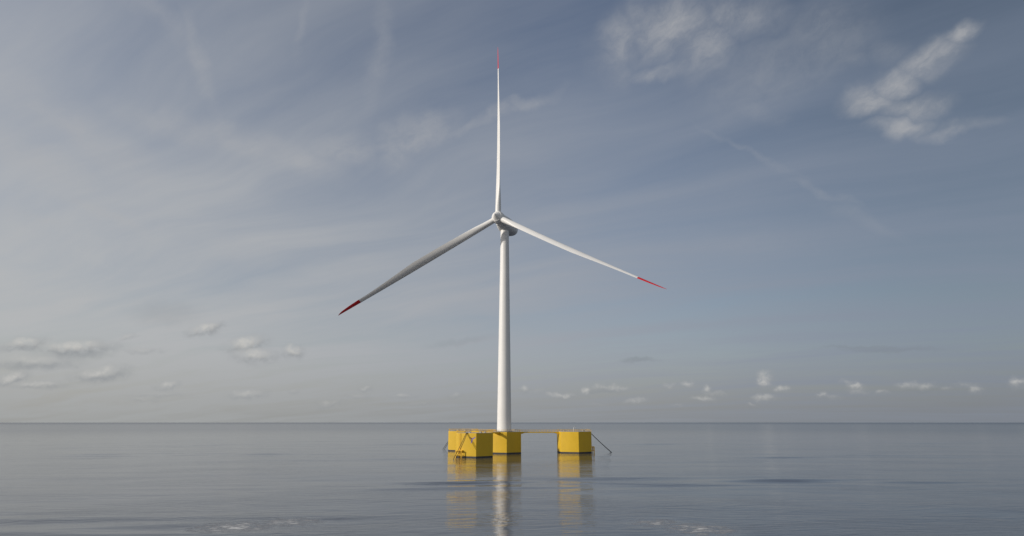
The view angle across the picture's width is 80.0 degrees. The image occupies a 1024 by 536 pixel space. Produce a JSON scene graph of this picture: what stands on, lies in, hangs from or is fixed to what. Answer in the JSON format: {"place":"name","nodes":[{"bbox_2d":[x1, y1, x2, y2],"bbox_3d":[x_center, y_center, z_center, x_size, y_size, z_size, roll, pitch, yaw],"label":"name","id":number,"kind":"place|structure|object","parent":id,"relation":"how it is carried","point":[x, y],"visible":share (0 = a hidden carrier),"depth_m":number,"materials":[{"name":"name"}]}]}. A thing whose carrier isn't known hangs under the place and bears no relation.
{"place":"outdoors","nodes":[
{"label":"outdoors","id":0,"kind":"place"},
{"bbox_2d":[0,422,1023,535],"bbox_3d":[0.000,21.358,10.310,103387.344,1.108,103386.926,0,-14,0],"label":"sea","id":1,"kind":"structure","parent":0,"point":[417,479],"depth_m":196.69,"materials":[{"name":"liquid"}]},
{"bbox_2d":[448,426,594,457],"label":"floating platform","id":2,"kind":"structure","parent":1,"relation":"on","point":[478,443],"depth_m":366.35,"materials":[{"name":"yellow paint"}]},
{"bbox_2d":[339,64,665,430],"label":"wind turbine","id":3,"kind":"object","parent":2,"relation":"on","point":[507,227],"visible":1,"depth_m":394.77,"materials":[{"name":"paint"}]},
{"bbox_2d":[0,0,1023,422],"label":"sky","id":4,"kind":"structure","parent":0,"point":[825,198],"materials":[{"name":"blue"}]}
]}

